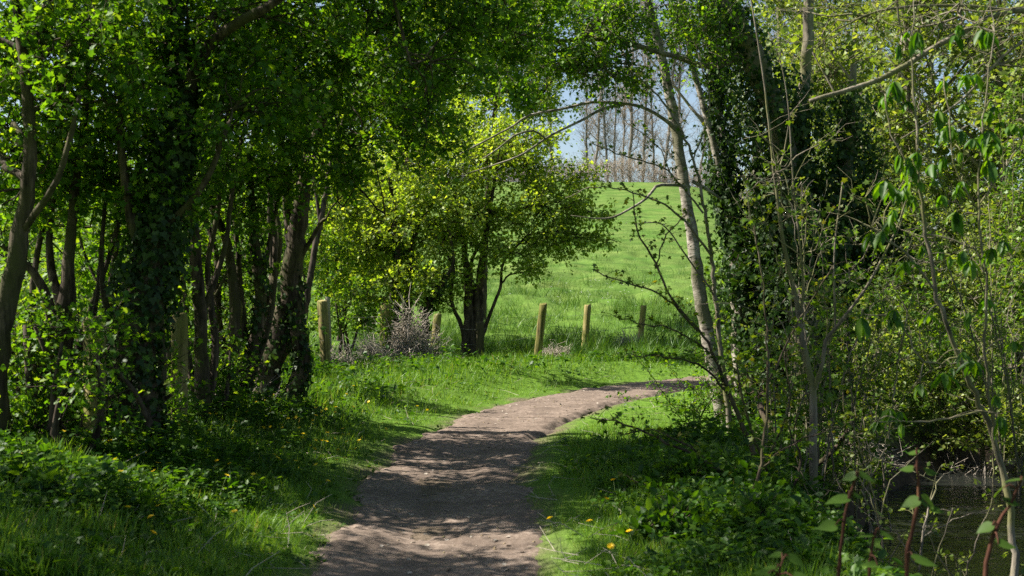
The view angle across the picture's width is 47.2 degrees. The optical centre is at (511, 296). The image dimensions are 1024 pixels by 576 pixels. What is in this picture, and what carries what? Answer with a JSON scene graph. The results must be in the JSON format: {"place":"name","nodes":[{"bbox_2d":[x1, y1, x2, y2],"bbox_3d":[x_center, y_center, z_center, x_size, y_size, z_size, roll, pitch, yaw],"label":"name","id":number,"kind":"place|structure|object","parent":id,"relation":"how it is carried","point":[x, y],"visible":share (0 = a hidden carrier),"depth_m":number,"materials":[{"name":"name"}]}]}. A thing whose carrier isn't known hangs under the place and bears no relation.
{"place":"outdoors","nodes":[
{"label":"outdoors","id":0,"kind":"place"},
{"bbox_2d":[0,175,1023,575],"bbox_3d":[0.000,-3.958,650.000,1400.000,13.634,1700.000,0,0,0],"label":"ground","id":1,"kind":"structure","parent":0,"point":[652,211],"depth_m":18.03,"materials":[{"name":"plant"}]},
{"bbox_2d":[0,346,87,438],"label":"bush","id":2,"kind":"object","parent":1,"relation":"on","point":[14,421],"visible":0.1,"depth_m":8.88,"materials":[{"name":"green plant"}]},
{"bbox_2d":[9,282,100,430],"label":"bush","id":3,"kind":"object","parent":1,"relation":"on","point":[20,348],"visible":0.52,"depth_m":9.17,"materials":[{"name":"green plant"}]},
{"bbox_2d":[0,198,118,328],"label":"bush","id":4,"kind":"object","parent":1,"relation":"on","point":[4,254],"visible":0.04,"depth_m":17.01,"materials":[{"name":"green plant"}]},
{"bbox_2d":[2,343,136,450],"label":"bush","id":5,"kind":"object","parent":1,"relation":"on","point":[39,424],"visible":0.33,"depth_m":8.81,"materials":[{"name":"green plant"}]},
{"bbox_2d":[12,237,157,385],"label":"bush","id":6,"kind":"object","parent":1,"relation":"on","point":[42,271],"visible":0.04,"depth_m":14.97,"materials":[{"name":"green plant"}]},
{"bbox_2d":[16,287,164,456],"bbox_3d":[-3.039,0.673,8.425,0.967,1.482,0.920,0,0,0],"label":"bush","id":7,"kind":"object","parent":1,"relation":"on","point":[74,378],"visible":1,"depth_m":8.45,"materials":[{"name":"green plant"}]},
{"bbox_2d":[0,0,185,435],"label":"hedgerow tree","id":8,"kind":"object","parent":1,"relation":"on","point":[27,161],"visible":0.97,"depth_m":8.69,"materials":[{"name":"green plant"}]},
{"bbox_2d":[82,316,106,442],"bbox_3d":[-3.168,0.802,8.899,0.143,1.330,0.140,0,0,38],"label":"fence post","id":9,"kind":"object","parent":1,"relation":"on","point":[93,405],"visible":0.18,"depth_m":8.85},
{"bbox_2d":[0,0,233,420],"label":"hedgerow tree","id":10,"kind":"object","parent":1,"relation":"on","point":[65,290],"visible":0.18,"depth_m":9.76,"materials":[{"name":"green plant"}]},
{"bbox_2d":[44,41,223,395],"bbox_3d":[-3.657,-0.593,11.435,1.707,3.980,1.966,0,0,0],"label":"hedgerow tree","id":11,"kind":"object","parent":1,"relation":"on","point":[95,255],"visible":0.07,"depth_m":11.12,"materials":[{"name":"green plant"}]},
{"bbox_2d":[171,312,187,424],"bbox_3d":[-2.977,0.831,10.500,0.146,1.379,0.142,0,0,-11],"label":"fence post","id":12,"kind":"object","parent":1,"relation":"on","point":[179,335],"visible":0.47,"depth_m":10.44,"materials":[{"name":"wood"}]},
{"bbox_2d":[156,338,209,429],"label":"bush","id":13,"kind":"object","parent":1,"relation":"on","point":[177,393],"visible":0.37,"depth_m":10.08,"materials":[{"name":"green plant"}]},
{"bbox_2d":[90,98,286,389],"bbox_3d":[-3.653,-0.646,12.787,2.051,4.150,1.967,0,0,-27],"label":"hedgerow tree","id":14,"kind":"object","parent":1,"relation":"on","point":[223,279],"visible":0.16,"depth_m":12.59,"materials":[{"name":"green plant"}]},
{"bbox_2d":[165,312,269,414],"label":"bush","id":15,"kind":"object","parent":1,"relation":"on","point":[227,370],"visible":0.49,"depth_m":11.65,"materials":[{"name":"green plant"}]},
{"bbox_2d":[137,0,326,426],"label":"hedgerow tree","id":16,"kind":"object","parent":1,"relation":"on","point":[204,307],"visible":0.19,"depth_m":11.37,"materials":[{"name":"green plant"}]},
{"bbox_2d":[57,0,429,459],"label":"hedgerow tree","id":17,"kind":"object","parent":1,"relation":"on","point":[155,235],"visible":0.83,"depth_m":9.45,"materials":[{"name":"green plant"}]},
{"bbox_2d":[170,261,326,363],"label":"bush","id":18,"kind":"object","parent":1,"relation":"on","point":[308,332],"visible":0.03,"depth_m":18.17,"materials":[{"name":"green plant"}]},
{"bbox_2d":[188,59,323,314],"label":"hedgerow tree","id":19,"kind":"object","parent":1,"relation":"on","point":[247,277],"visible":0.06,"depth_m":15.36,"materials":[{"name":"green plant"}]},
{"bbox_2d":[199,139,320,323],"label":"bush","id":20,"kind":"object","parent":1,"relation":"on","point":[307,260],"visible":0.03,"depth_m":22.03,"materials":[{"name":"green plant"}]},
{"bbox_2d":[145,0,397,404],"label":"hedgerow tree","id":21,"kind":"object","parent":1,"relation":"on","point":[259,330],"visible":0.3,"depth_m":12.39,"materials":[{"name":"green plant"}]},
{"bbox_2d":[0,0,586,200],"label":"hedgerow tree","id":22,"kind":"object","parent":1,"relation":"on","point":[503,27],"visible":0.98,"depth_m":10.87,"materials":[{"name":"green plant"}]},
{"bbox_2d":[244,140,365,347],"bbox_3d":[-4.379,-1.283,25.042,2.634,5.557,2.461,0,0,-40],"label":"bush","id":23,"kind":"object","parent":1,"relation":"on","point":[322,261],"visible":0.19,"depth_m":24.63,"materials":[{"name":"green plant"}]},
{"bbox_2d":[317,300,330,371],"bbox_3d":[-3.141,0.786,19.701,0.201,1.468,0.199,0,0,44],"label":"fence post","id":24,"kind":"object","parent":1,"relation":"on","point":[322,309],"visible":0.67,"depth_m":19.65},
{"bbox_2d":[308,338,383,368],"bbox_3d":[-3.011,1.066,20.292,1.610,0.836,1.235,0,0,0],"label":"brush pile","id":25,"kind":"object","parent":1,"relation":"on","point":[340,354],"visible":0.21,"depth_m":20.25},
{"bbox_2d":[303,262,399,357],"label":"bush","id":26,"kind":"object","parent":1,"relation":"on","point":[359,323],"visible":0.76,"depth_m":23.89,"materials":[{"name":"green plant"}]},
{"bbox_2d":[279,134,433,340],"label":"hawthorn tree","id":27,"kind":"object","parent":1,"relation":"on","point":[336,268],"visible":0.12,"depth_m":27.81,"materials":[{"name":"green plant"}]},
{"bbox_2d":[240,0,485,403],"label":"hedgerow tree","id":28,"kind":"object","parent":1,"relation":"on","point":[287,331],"visible":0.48,"depth_m":11.92,"materials":[{"name":"green plant"}]},
{"bbox_2d":[332,325,414,363],"bbox_3d":[-2.535,0.985,21.478,1.522,0.922,1.360,0,0,0],"label":"brush pile","id":29,"kind":"object","parent":1,"relation":"on","point":[372,350],"visible":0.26,"depth_m":21.43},
{"bbox_2d":[375,297,395,359],"bbox_3d":[-2.430,0.798,22.412,0.411,1.591,0.380,0,0,32],"label":"fence post","id":30,"kind":"object","parent":1,"relation":"on","point":[384,313],"visible":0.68,"depth_m":22.32,"materials":[{"name":"green wood"}]},
{"bbox_2d":[293,100,492,345],"bbox_3d":[-2.581,-1.423,25.235,4.428,6.178,3.697,0,0,0],"label":"hawthorn tree","id":31,"kind":"object","parent":1,"relation":"on","point":[381,234],"visible":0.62,"depth_m":24.48,"materials":[{"name":"green plant"}]},
{"bbox_2d":[290,0,506,305],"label":"tree","id":32,"kind":"object","parent":1,"relation":"on","point":[375,124],"visible":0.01,"depth_m":32.70,"materials":[{"name":"green plant"}]},
{"bbox_2d":[360,284,463,361],"bbox_3d":[-1.927,0.617,22.540,2.132,1.812,1.881,0,0,0],"label":"brush pile","id":33,"kind":"object","parent":1,"relation":"on","point":[409,341],"visible":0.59,"depth_m":22.46,"materials":[{"name":"wood"}]},
{"bbox_2d":[291,0,545,334],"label":"hedgerow tree","id":34,"kind":"object","parent":1,"relation":"on","point":[515,95],"visible":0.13,"depth_m":20.54,"materials":[{"name":"green plant"}]},
{"bbox_2d":[0,359,949,575],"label":"dead stalks","id":35,"kind":"object","parent":1,"relation":"on","point":[565,558],"visible":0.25,"depth_m":7.30,"materials":[{"name":"plant"}]},
{"bbox_2d":[476,321,483,359],"bbox_3d":[-0.655,1.046,24.000,0.156,1.114,0.155,0,0,-10],"label":"fence post","id":36,"kind":"object","parent":1,"relation":"on","point":[480,335],"visible":0.62,"depth_m":23.93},
{"bbox_2d":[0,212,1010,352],"bbox_3d":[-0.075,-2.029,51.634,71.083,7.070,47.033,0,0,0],"label":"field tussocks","id":37,"kind":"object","parent":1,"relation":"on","point":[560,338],"visible":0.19,"depth_m":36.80,"materials":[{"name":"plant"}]},
{"bbox_2d":[0,341,1022,575],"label":"grass","id":38,"kind":"structure","parent":1,"relation":"on","point":[228,548],"depth_m":7.97,"materials":[{"name":"plant"}]},
{"bbox_2d":[0,339,1023,575],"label":"undergrowth","id":39,"kind":"object","parent":1,"relation":"on","point":[768,543],"visible":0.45,"depth_m":7.96,"materials":[{"name":"plant"}]},
{"bbox_2d":[404,103,624,358],"bbox_3d":[0.043,-1.314,24.964,4.771,5.756,2.715,0,0,0],"label":"hawthorn tree","id":40,"kind":"object","parent":1,"relation":"on","point":[487,212],"visible":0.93,"depth_m":24.85,"materials":[{"name":"green plant"}]},
{"bbox_2d":[443,0,606,320],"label":"tree","id":41,"kind":"object","parent":1,"relation":"on","point":[555,102],"visible":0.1,"depth_m":36.88,"materials":[{"name":"green plant"}]},
{"bbox_2d":[534,303,546,357],"bbox_3d":[0.613,0.893,26.000,0.337,1.508,0.178,0,0,0],"label":"fence post","id":42,"kind":"object","parent":1,"relation":"on","point":[540,327],"visible":0.74,"depth_m":25.93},
{"bbox_2d":[386,142,749,200],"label":"hedge","id":43,"kind":"object","parent":1,"relation":"on","point":[629,168],"visible":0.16,"depth_m":102.57,"materials":[{"name":"plant"}]},
{"bbox_2d":[568,24,603,180],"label":"bare tree","id":44,"kind":"object","parent":1,"relation":"on","point":[586,130],"visible":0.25,"depth_m":123.61,"materials":[{"name":"grey plant"}]},
{"bbox_2d":[452,0,735,423],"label":"birch tree","id":45,"kind":"object","parent":1,"relation":"on","point":[700,294],"visible":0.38,"depth_m":13.95,"materials":[{"name":"grey plant"}]},
{"bbox_2d":[578,0,626,178],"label":"bare tree","id":46,"kind":"object","parent":1,"relation":"on","point":[597,135],"visible":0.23,"depth_m":119.95,"materials":[{"name":"grey plant"}]},
{"bbox_2d":[581,2,629,178],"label":"bare tree","id":47,"kind":"object","parent":1,"relation":"on","point":[606,126],"visible":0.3,"depth_m":106.31,"materials":[{"name":"grey plant"}]},
{"bbox_2d":[599,32,631,176],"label":"bare tree","id":48,"kind":"object","parent":1,"relation":"on","point":[614,134],"visible":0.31,"depth_m":114.22,"materials":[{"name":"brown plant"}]},
{"bbox_2d":[610,0,640,180],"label":"bare tree","id":49,"kind":"object","parent":1,"relation":"on","point":[625,107],"visible":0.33,"depth_m":116.53,"materials":[{"name":"grey plant"}]},
{"bbox_2d":[609,0,655,181],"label":"bare tree","id":50,"kind":"object","parent":1,"relation":"on","point":[632,132],"visible":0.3,"depth_m":121.28,"materials":[{"name":"grey plant"}]},
{"bbox_2d":[626,0,666,181],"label":"bare tree","id":51,"kind":"object","parent":1,"relation":"on","point":[643,137],"visible":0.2,"depth_m":123.56,"materials":[{"name":"grey plant"}]},
{"bbox_2d":[565,52,731,427],"bbox_3d":[1.486,-0.542,12.710,1.887,4.306,0.400,0,0,-8],"label":"sapling","id":52,"kind":"object","parent":1,"relation":"on","point":[711,252],"visible":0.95,"depth_m":12.78,"materials":[{"name":"grey plant"}]},
{"bbox_2d":[630,1,666,181],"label":"bare tree","id":53,"kind":"object","parent":1,"relation":"on","point":[651,131],"visible":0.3,"depth_m":113.75,"materials":[{"name":"grey plant"}]},
{"bbox_2d":[580,405,742,492],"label":"sapling","id":54,"kind":"object","parent":1,"relation":"on","point":[632,481],"visible":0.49,"depth_m":8.59,"materials":[{"name":"green plant"}]},
{"bbox_2d":[639,1,701,182],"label":"bare tree","id":55,"kind":"object","parent":1,"relation":"on","point":[667,139],"visible":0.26,"depth_m":112.72,"materials":[{"name":"grey plant"}]},
{"bbox_2d":[608,479,735,548],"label":"bush","id":56,"kind":"object","parent":1,"relation":"on","point":[662,519],"visible":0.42,"depth_m":7.10,"materials":[{"name":"green plant"}]},
{"bbox_2d":[592,186,756,459],"bbox_3d":[1.347,0.370,9.547,1.564,2.560,0.450,0,0,-12],"label":"sapling","id":57,"kind":"object","parent":1,"relation":"on","point":[724,382],"visible":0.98,"depth_m":9.58,"materials":[{"name":"brown plant"}]},
{"bbox_2d":[652,0,698,170],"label":"bare tree","id":58,"kind":"object","parent":1,"relation":"on","point":[679,97],"visible":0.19,"depth_m":123.96,"materials":[{"name":"grey plant"}]},
{"bbox_2d":[611,445,748,495],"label":"bush","id":59,"kind":"object","parent":1,"relation":"on","point":[688,464],"visible":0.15,"depth_m":8.53,"materials":[{"name":"green plant"}]},
{"bbox_2d":[453,0,908,449],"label":"ivy tree","id":60,"kind":"object","parent":1,"relation":"on","point":[736,29],"visible":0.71,"depth_m":13.51,"materials":[{"name":"green plant"}]},
{"bbox_2d":[605,349,764,426],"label":"shrub","id":61,"kind":"object","parent":1,"relation":"on","point":[707,396],"visible":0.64,"depth_m":13.59,"materials":[{"name":"green plant"}]},
{"bbox_2d":[653,0,792,415],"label":"birch tree","id":62,"kind":"object","parent":1,"relation":"on","point":[721,161],"visible":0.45,"depth_m":14.57,"materials":[{"name":"green plant"}]},
{"bbox_2d":[678,223,784,387],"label":"bush","id":63,"kind":"object","parent":1,"relation":"on","point":[722,333],"visible":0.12,"depth_m":18.99,"materials":[{"name":"green plant"}]},
{"bbox_2d":[631,0,853,228],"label":"woodland tree","id":64,"kind":"object","parent":1,"relation":"on","point":[698,117],"visible":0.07,"depth_m":39.97,"materials":[{"name":"green plant"}]},
{"bbox_2d":[685,479,835,545],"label":"bush","id":65,"kind":"object","parent":1,"relation":"on","point":[759,503],"visible":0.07,"depth_m":6.84,"materials":[{"name":"green plant"}]},
{"bbox_2d":[717,341,812,495],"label":"sapling","id":66,"kind":"object","parent":1,"relation":"on","point":[785,421],"visible":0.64,"depth_m":8.89,"materials":[{"name":"green plant"}]},
{"bbox_2d":[686,116,853,452],"bbox_3d":[2.884,-0.147,12.748,1.407,3.585,1.858,0,0,32],"label":"shrub","id":67,"kind":"object","parent":1,"relation":"on","point":[806,292],"visible":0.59,"depth_m":12.28,"materials":[{"name":"grey plant"}]},
{"bbox_2d":[722,174,827,417],"bbox_3d":[3.229,0.065,14.249,1.320,3.108,1.204,0,0,18],"label":"bush","id":68,"kind":"object","parent":1,"relation":"on","point":[744,282],"visible":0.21,"depth_m":14.14,"materials":[{"name":"green plant"}]},
{"bbox_2d":[753,551,805,575],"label":"knotweed shoot","id":69,"kind":"object","parent":1,"relation":"on","point":[792,558],"visible":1,"depth_m":4.00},
{"bbox_2d":[722,347,852,509],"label":"sapling","id":70,"kind":"object","parent":1,"relation":"on","point":[762,411],"visible":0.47,"depth_m":12.40,"materials":[{"name":"green plant"}]},
{"bbox_2d":[723,307,855,418],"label":"bush","id":71,"kind":"object","parent":1,"relation":"on","point":[738,342],"visible":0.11,"depth_m":14.11,"materials":[{"name":"green plant"}]},
{"bbox_2d":[739,181,852,488],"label":"sapling","id":72,"kind":"object","parent":1,"relation":"on","point":[791,349],"visible":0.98,"depth_m":8.20,"materials":[{"name":"green plant"}]},
{"bbox_2d":[661,216,945,482],"bbox_3d":[2.739,0.502,11.151,2.699,2.514,1.208,0,0,0],"label":"sapling","id":73,"kind":"object","parent":1,"relation":"on","point":[830,397],"visible":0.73,"depth_m":11.13,"materials":[{"name":"green plant"}]},
{"bbox_2d":[689,0,982,320],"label":"woodland tree","id":74,"kind":"object","parent":1,"relation":"on","point":[781,4],"visible":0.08,"depth_m":24.50,"materials":[{"name":"green plant"}]},
{"bbox_2d":[733,0,956,497],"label":"sapling","id":75,"kind":"object","parent":1,"relation":"on","point":[812,450],"visible":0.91,"depth_m":10.50,"materials":[{"name":"green plant"}]},
{"bbox_2d":[817,470,875,575],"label":"knotweed shoot","id":76,"kind":"object","parent":1,"relation":"on","point":[829,525],"visible":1,"depth_m":4.39,"materials":[{"name":"plant"}]},
{"bbox_2d":[800,418,898,502],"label":"bush","id":77,"kind":"object","parent":1,"relation":"on","point":[838,461],"visible":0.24,"depth_m":12.86,"materials":[{"name":"green plant"}]},
{"bbox_2d":[716,164,988,514],"bbox_3d":[3.708,0.548,12.555,2.446,4.044,2.346,0,0,30],"label":"shrub","id":78,"kind":"object","parent":1,"relation":"on","point":[867,458],"visible":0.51,"depth_m":12.70,"materials":[{"name":"green plant"}]},
{"bbox_2d":[743,255,967,532],"bbox_3d":[3.283,0.988,11.472,2.074,2.796,1.243,0,0,0],"label":"sapling","id":79,"kind":"object","parent":1,"relation":"on","point":[854,408],"visible":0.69,"depth_m":11.49,"materials":[{"name":"green plant"}]},
{"bbox_2d":[760,0,960,172],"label":"woodland tree","id":80,"kind":"object","parent":1,"relation":"on","point":[858,37],"visible":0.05,"depth_m":36.34,"materials":[{"name":"green plant"}]},
{"bbox_2d":[811,130,924,428],"bbox_3d":[4.284,-0.046,14.615,1.791,4.119,1.520,0,0,-25],"label":"bush","id":81,"kind":"object","parent":1,"relation":"on","point":[898,241],"visible":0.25,"depth_m":14.41,"materials":[{"name":"green plant"}]},
{"bbox_2d":[812,94,936,377],"bbox_3d":[5.525,-0.802,18.925,2.563,4.779,3.006,0,0,0],"label":"shrub","id":82,"kind":"object","parent":1,"relation":"on","point":[898,251],"visible":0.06,"depth_m":18.32,"materials":[{"name":"green plant"}]},
{"bbox_2d":[858,527,892,575],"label":"knotweed shoot","id":83,"kind":"object","parent":1,"relation":"on","point":[870,564],"visible":1,"depth_m":4.30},
{"bbox_2d":[763,0,1003,347],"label":"woodland tree","id":84,"kind":"object","parent":1,"relation":"on","point":[900,118],"visible":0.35,"depth_m":20.66,"materials":[{"name":"green plant"}]},
{"bbox_2d":[825,291,943,432],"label":"bush","id":85,"kind":"object","parent":1,"relation":"on","point":[907,363],"visible":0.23,"depth_m":16.25,"materials":[{"name":"green plant"}]},
{"bbox_2d":[836,261,939,385],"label":"bush","id":86,"kind":"object","parent":1,"relation":"on","point":[875,317],"visible":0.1,"depth_m":18.30,"materials":[{"name":"green plant"}]},
{"bbox_2d":[758,0,1023,138],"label":"overhanging tree","id":87,"kind":"object","parent":1,"relation":"on","point":[1001,12],"visible":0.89,"depth_m":8.48,"materials":[{"name":"green plant"}]},
{"bbox_2d":[781,411,1004,572],"bbox_3d":[2.618,1.626,8.616,1.659,1.638,1.160,0,0,35],"label":"shrub","id":88,"kind":"object","parent":1,"relation":"on","point":[875,460],"visible":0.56,"depth_m":8.58,"materials":[{"name":"grey plant"}]},
{"bbox_2d":[823,184,983,338],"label":"bush","id":89,"kind":"object","parent":1,"relation":"on","point":[937,239],"visible":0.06,"depth_m":21.78,"materials":[{"name":"green plant"}]},
{"bbox_2d":[812,0,1023,350],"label":"woodland tree","id":90,"kind":"object","parent":1,"relation":"on","point":[955,70],"visible":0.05,"depth_m":26.99,"materials":[{"name":"green plant"}]},
{"bbox_2d":[813,195,1023,455],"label":"sapling","id":91,"kind":"object","parent":1,"relation":"on","point":[1017,283],"visible":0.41,"depth_m":16.30,"materials":[{"name":"green plant"}]},
{"bbox_2d":[900,448,943,575],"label":"knotweed shoot","id":92,"kind":"object","parent":1,"relation":"on","point":[915,501],"visible":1,"depth_m":4.49,"materials":[{"name":"plant"}]},
{"bbox_2d":[828,99,1023,488],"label":"shrub","id":93,"kind":"object","parent":1,"relation":"on","point":[1009,398],"visible":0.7,"depth_m":14.48,"materials":[{"name":"green plant"}]},
{"bbox_2d":[834,0,1018,269],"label":"woodland tree","id":94,"kind":"object","parent":1,"relation":"on","point":[931,64],"visible":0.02,"depth_m":49.41,"materials":[{"name":"green plant"}]},
{"bbox_2d":[853,187,1023,467],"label":"shrub","id":95,"kind":"object","parent":1,"relation":"on","point":[917,331],"visible":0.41,"depth_m":16.09,"materials":[{"name":"green plant"}]},
{"bbox_2d":[855,0,1023,575],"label":"horse chestnut","id":96,"kind":"object","parent":1,"relation":"on","point":[949,133],"visible":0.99,"depth_m":6.79,"materials":[{"name":"green plant"}]},
{"bbox_2d":[863,467,1023,575],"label":"shrub","id":97,"kind":"object","parent":1,"relation":"on","point":[947,552],"visible":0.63,"depth_m":7.49,"materials":[{"name":"brown plant"}]},
{"bbox_2d":[877,310,1022,387],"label":"bush","id":98,"kind":"object","parent":1,"relation":"on","point":[947,355],"visible":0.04,"depth_m":19.64,"materials":[{"name":"green plant"}]},
{"bbox_2d":[883,182,1023,378],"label":"bush","id":99,"kind":"object","parent":1,"relation":"on","point":[947,304],"visible":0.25,"depth_m":19.82,"materials":[{"name":"green plant"}]},
{"bbox_2d":[884,0,1023,382],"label":"woodland tree","id":100,"kind":"object","parent":1,"relation":"on","point":[969,154],"visible":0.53,"depth_m":19.73,"materials":[{"name":"green plant"}]},
{"bbox_2d":[885,0,1023,301],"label":"woodland tree","id":101,"kind":"object","parent":1,"relation":"on","point":[978,113],"visible":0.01,"depth_m":30.64,"materials":[{"name":"green plant"}]},
{"bbox_2d":[906,327,1023,472],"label":"bush","id":102,"kind":"object","parent":1,"relation":"on","point":[977,424],"visible":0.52,"depth_m":15.89,"materials":[{"name":"green plant"}]},
{"bbox_2d":[921,68,1023,393],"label":"sapling","id":103,"kind":"object","parent":1,"relation":"on","point":[1005,185],"visible":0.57,"depth_m":18.27,"materials":[{"name":"green plant"}]},
{"bbox_2d":[932,449,1023,475],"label":"brush pile","id":104,"kind":"object","parent":1,"relation":"on","point":[983,468],"visible":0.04,"depth_m":15.75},
{"bbox_2d":[976,476,1021,575],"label":"knotweed shoot","id":105,"kind":"object","parent":1,"relation":"on","point":[986,526],"visible":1,"depth_m":4.20,"materials":[{"name":"plant"}]},
{"bbox_2d":[0,0,1023,279],"label":"sky","id":106,"kind":"structure","parent":0,"point":[692,98],"materials":[{"name":"blue"}]},
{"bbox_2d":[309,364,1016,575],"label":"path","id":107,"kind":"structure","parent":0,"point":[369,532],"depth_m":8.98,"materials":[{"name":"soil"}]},
{"bbox_2d":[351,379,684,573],"bbox_3d":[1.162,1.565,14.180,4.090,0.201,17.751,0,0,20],"label":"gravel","id":108,"kind":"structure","parent":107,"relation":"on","point":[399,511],"depth_m":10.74,"materials":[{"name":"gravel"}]},
{"bbox_2d":[855,458,1023,575],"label":"water","id":109,"kind":"structure","parent":0,"point":[962,493],"depth_m":12.25,"materials":[{"name":"black liquid"}]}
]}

